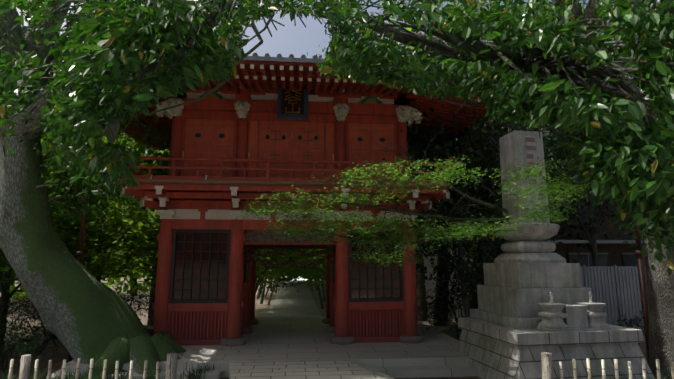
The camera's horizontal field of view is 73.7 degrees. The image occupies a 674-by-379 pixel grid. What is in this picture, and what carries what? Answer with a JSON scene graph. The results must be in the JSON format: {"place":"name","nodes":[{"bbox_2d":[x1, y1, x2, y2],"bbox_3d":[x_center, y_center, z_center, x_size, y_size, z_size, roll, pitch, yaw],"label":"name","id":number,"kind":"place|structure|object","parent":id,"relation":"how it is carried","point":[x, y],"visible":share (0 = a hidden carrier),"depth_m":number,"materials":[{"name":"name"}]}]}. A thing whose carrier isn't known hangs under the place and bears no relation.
{"place":"outdoors","nodes":[
{"label":"outdoors","id":0,"kind":"place"},
{"bbox_2d":[0,270,647,378],"bbox_3d":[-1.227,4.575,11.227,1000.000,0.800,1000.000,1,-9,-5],"label":"ground","id":1,"kind":"structure","parent":0,"point":[261,310],"depth_m":15.31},
{"bbox_2d":[0,153,128,290],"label":"tree","id":2,"kind":"object","parent":1,"relation":"on","point":[49,191],"visible":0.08,"depth_m":13.13,"materials":[{"name":"green plant"}]},
{"bbox_2d":[0,196,137,350],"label":"tree","id":3,"kind":"object","parent":1,"relation":"on","point":[5,295],"visible":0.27,"depth_m":11.96,"materials":[{"name":"green plant"}]},
{"bbox_2d":[43,120,100,193],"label":"maple","id":4,"kind":"object","parent":1,"relation":"on","point":[60,180],"depth_m":13.45,"materials":[{"name":"green plant"}]},
{"bbox_2d":[0,199,151,302],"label":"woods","id":5,"kind":"object","parent":1,"relation":"on","point":[136,285],"visible":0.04,"depth_m":42.23,"materials":[{"name":"green plant"}]},
{"bbox_2d":[0,201,160,292],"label":"tree","id":6,"kind":"object","parent":1,"relation":"on","point":[142,237],"visible":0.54,"depth_m":12.78,"materials":[{"name":"green plant"}]},
{"bbox_2d":[67,120,119,362],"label":"tree","id":7,"kind":"object","parent":1,"relation":"on","point":[114,126],"visible":0.23,"depth_m":10.91,"materials":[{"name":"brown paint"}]},
{"bbox_2d":[45,140,159,250],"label":"tree","id":8,"kind":"object","parent":1,"relation":"on","point":[128,208],"visible":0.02,"depth_m":15.66,"materials":[{"name":"green plant"}]},
{"bbox_2d":[41,74,171,339],"bbox_3d":[-8.578,0.438,14.668,10.165,8.899,9.940,-6,-11,33],"label":"tree","id":9,"kind":"object","parent":1,"relation":"on","point":[141,150],"visible":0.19,"depth_m":14.10,"materials":[{"name":"green plant"}]},
{"bbox_2d":[47,134,166,256],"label":"tree","id":10,"kind":"object","parent":1,"relation":"on","point":[115,181],"visible":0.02,"depth_m":20.05,"materials":[{"name":"green plant"}]},
{"bbox_2d":[57,119,169,324],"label":"tree","id":11,"kind":"object","parent":1,"relation":"on","point":[139,214],"visible":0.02,"depth_m":18.06,"materials":[{"name":"green plant"}]},
{"bbox_2d":[94,195,155,280],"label":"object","id":12,"kind":"object","parent":1,"relation":"on","point":[129,242],"depth_m":51.96,"materials":[{"name":"green plant"}]},
{"bbox_2d":[107,148,168,224],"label":"tree","id":13,"kind":"object","parent":1,"relation":"on","point":[156,163],"depth_m":20.85,"materials":[{"name":"green plant"}]},
{"bbox_2d":[52,186,270,326],"bbox_3d":[-6.170,2.377,16.403,8.440,5.635,7.469,1,-9,-5],"label":"tree","id":14,"kind":"object","parent":1,"relation":"on","point":[133,202],"visible":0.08,"depth_m":15.31,"materials":[{"name":"green plant"}]},
{"bbox_2d":[0,0,403,378],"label":"camphor tree","id":15,"kind":"object","parent":1,"relation":"on","point":[121,60],"visible":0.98,"depth_m":5.12,"materials":[{"name":"green plant"}]},
{"bbox_2d":[149,249,325,269],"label":"tree","id":16,"kind":"object","parent":1,"relation":"on","point":[280,256],"visible":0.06,"depth_m":17.57,"materials":[{"name":"green plant"}]},
{"bbox_2d":[256,283,262,298],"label":"tree","id":17,"kind":"object","parent":1,"relation":"on","point":[259,292],"depth_m":39.78,"materials":[{"name":"brown plant"}]},
{"bbox_2d":[46,317,476,378],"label":"pavement","id":18,"kind":"structure","parent":1,"relation":"on","point":[288,341],"depth_m":10.07,"materials":[{"name":"grey stone"}]},
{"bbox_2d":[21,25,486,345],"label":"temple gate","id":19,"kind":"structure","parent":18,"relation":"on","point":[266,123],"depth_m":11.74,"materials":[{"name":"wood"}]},
{"bbox_2d":[260,268,274,303],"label":"tree","id":20,"kind":"object","parent":1,"relation":"on","point":[262,296],"visible":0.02,"depth_m":34.66,"materials":[{"name":"brown plant"}]},
{"bbox_2d":[255,249,325,293],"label":"maple tree","id":21,"kind":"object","parent":1,"relation":"on","point":[269,281],"visible":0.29,"depth_m":19.84,"materials":[{"name":"green plant"}]},
{"bbox_2d":[255,250,325,294],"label":"maple tree","id":22,"kind":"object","parent":1,"relation":"on","point":[312,276],"visible":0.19,"depth_m":26.04,"materials":[{"name":"green plant"}]},
{"bbox_2d":[256,260,324,278],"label":"tree","id":23,"kind":"object","parent":1,"relation":"on","point":[286,267],"visible":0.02,"depth_m":29.20,"materials":[{"name":"green plant"}]},
{"bbox_2d":[256,249,325,291],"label":"maple tree","id":24,"kind":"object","parent":1,"relation":"on","point":[286,275],"visible":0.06,"depth_m":23.56,"materials":[{"name":"green plant"}]},
{"bbox_2d":[256,249,325,269],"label":"tree","id":25,"kind":"object","parent":1,"relation":"on","point":[288,252],"depth_m":19.79,"materials":[{"name":"green plant"}]},
{"bbox_2d":[256,258,325,308],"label":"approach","id":26,"kind":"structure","parent":1,"relation":"on","point":[321,303],"depth_m":30.68,"materials":[{"name":"green plant"}]},
{"bbox_2d":[259,259,325,278],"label":"tree","id":27,"kind":"object","parent":1,"relation":"on","point":[289,267],"depth_m":30.10,"materials":[{"name":"green plant"}]},
{"bbox_2d":[265,269,323,304],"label":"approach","id":28,"kind":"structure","parent":1,"relation":"on","point":[269,301],"depth_m":33.65,"materials":[{"name":"green plant"}]},
{"bbox_2d":[266,249,322,270],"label":"tree","id":29,"kind":"object","parent":1,"relation":"on","point":[297,261],"depth_m":24.18,"materials":[{"name":"green plant"}]},
{"bbox_2d":[271,267,325,300],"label":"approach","id":30,"kind":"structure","parent":1,"relation":"on","point":[303,280],"depth_m":37.38,"materials":[{"name":"brown plant"}]},
{"bbox_2d":[229,277,393,378],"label":"stone paths","id":31,"kind":"structure","parent":1,"relation":"on","point":[289,302],"depth_m":8.92,"materials":[{"name":"grey stone"}]},
{"bbox_2d":[319,273,325,301],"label":"tree","id":32,"kind":"object","parent":1,"relation":"on","point":[323,293],"depth_m":36.40,"materials":[{"name":"brown plant"}]},
{"bbox_2d":[0,278,646,376],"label":"azalea shrubs","id":33,"kind":"object","parent":1,"relation":"on","point":[5,352],"visible":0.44,"depth_m":11.55,"materials":[{"name":"green plant"}]},
{"bbox_2d":[5,317,641,378],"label":"fallen leaf litter","id":34,"kind":"object","parent":1,"relation":"on","point":[252,354],"visible":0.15,"depth_m":10.63,"materials":[{"name":"brown plant"}]},
{"bbox_2d":[0,345,671,378],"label":"mondo grass clumps","id":35,"kind":"object","parent":1,"relation":"on","point":[98,374],"visible":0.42,"depth_m":8.38,"materials":[{"name":"green plant"}]},
{"bbox_2d":[8,352,673,378],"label":"bamboo fence","id":36,"kind":"object","parent":1,"relation":"on","point":[546,365],"visible":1,"depth_m":7.01,"materials":[{"name":"brown wood"}]},
{"bbox_2d":[307,29,469,177],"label":"tree","id":37,"kind":"object","parent":1,"relation":"on","point":[393,41],"depth_m":20.11,"materials":[{"name":"green plant"}]},
{"bbox_2d":[318,16,498,320],"bbox_3d":[4.333,-1.188,25.840,13.885,17.313,13.030,1,-9,-5],"label":"tree","id":38,"kind":"object","parent":1,"relation":"on","point":[421,287],"depth_m":24.51,"materials":[{"name":"brown plant"}]},
{"bbox_2d":[236,134,598,269],"bbox_3d":[2.066,1.232,8.527,8.024,5.351,5.225,1,-9,-5],"label":"japanese maple","id":39,"kind":"object","parent":1,"relation":"on","point":[459,230],"visible":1,"depth_m":8.89,"materials":[{"name":"green plant"}]},
{"bbox_2d":[377,20,529,325],"bbox_3d":[4.226,-0.333,18.073,10.878,11.537,9.824,1,-9,-5],"label":"evergreen","id":40,"kind":"object","parent":1,"relation":"on","point":[438,322],"visible":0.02,"depth_m":16.75,"materials":[{"name":"green plant"}]},
{"bbox_2d":[379,106,589,316],"bbox_3d":[3.711,1.051,12.762,6.154,7.085,6.223,1,-9,-5],"label":"evergreen","id":41,"kind":"object","parent":1,"relation":"on","point":[461,273],"visible":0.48,"depth_m":12.46,"materials":[{"name":"green plant"}]},
{"bbox_2d":[299,0,673,378],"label":"evergreen tree","id":42,"kind":"object","parent":1,"relation":"on","point":[577,90],"visible":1,"depth_m":4.49,"materials":[{"name":"green plant"}]},
{"bbox_2d":[414,149,565,316],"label":"tree","id":43,"kind":"object","parent":1,"relation":"on","point":[472,293],"visible":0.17,"depth_m":13.89,"materials":[{"name":"green plant"}]},
{"bbox_2d":[407,107,603,252],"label":"evergreen","id":44,"kind":"object","parent":1,"relation":"on","point":[520,127],"visible":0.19,"depth_m":12.62,"materials":[{"name":"green plant"}]},
{"bbox_2d":[414,114,624,266],"bbox_3d":[5.706,0.297,16.233,7.659,9.665,7.322,1,-9,-5],"label":"evergreen","id":45,"kind":"object","parent":1,"relation":"on","point":[566,225],"visible":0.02,"depth_m":14.92,"materials":[{"name":"green plant"}]},
{"bbox_2d":[395,0,643,196],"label":"evergreen","id":46,"kind":"object","parent":1,"relation":"on","point":[631,79],"depth_m":16.06,"materials":[{"name":"green plant"}]},
{"bbox_2d":[421,157,645,341],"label":"neighbour house","id":47,"kind":"structure","parent":1,"relation":"on","point":[611,280],"depth_m":15.66,"materials":[{"name":"metal"}]},
{"bbox_2d":[456,130,653,378],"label":"stone monument","id":48,"kind":"object","parent":1,"relation":"on","point":[534,298],"visible":0.83,"depth_m":9.04,"materials":[{"name":"stone"}]},
{"bbox_2d":[483,84,644,265],"bbox_3d":[8.342,0.439,15.270,7.510,9.087,7.533,1,-9,-5],"label":"evergreen","id":49,"kind":"object","parent":1,"relation":"on","point":[594,235],"visible":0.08,"depth_m":14.73,"materials":[{"name":"green plant"}]},
{"bbox_2d":[516,2,672,176],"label":"evergreen","id":50,"kind":"object","parent":1,"relation":"on","point":[623,65],"depth_m":13.15,"materials":[{"name":"green plant"}]},
{"bbox_2d":[635,226,648,364],"bbox_3d":[6.670,1.196,9.933,0.400,5.850,0.400,1,-9,-5],"label":"lamp pole","id":51,"kind":"object","parent":1,"relation":"on","point":[642,280],"visible":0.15,"depth_m":9.74,"materials":[{"name":"metal"}]},
{"bbox_2d":[5,0,673,264],"label":"sky","id":52,"kind":"structure","parent":0,"point":[298,40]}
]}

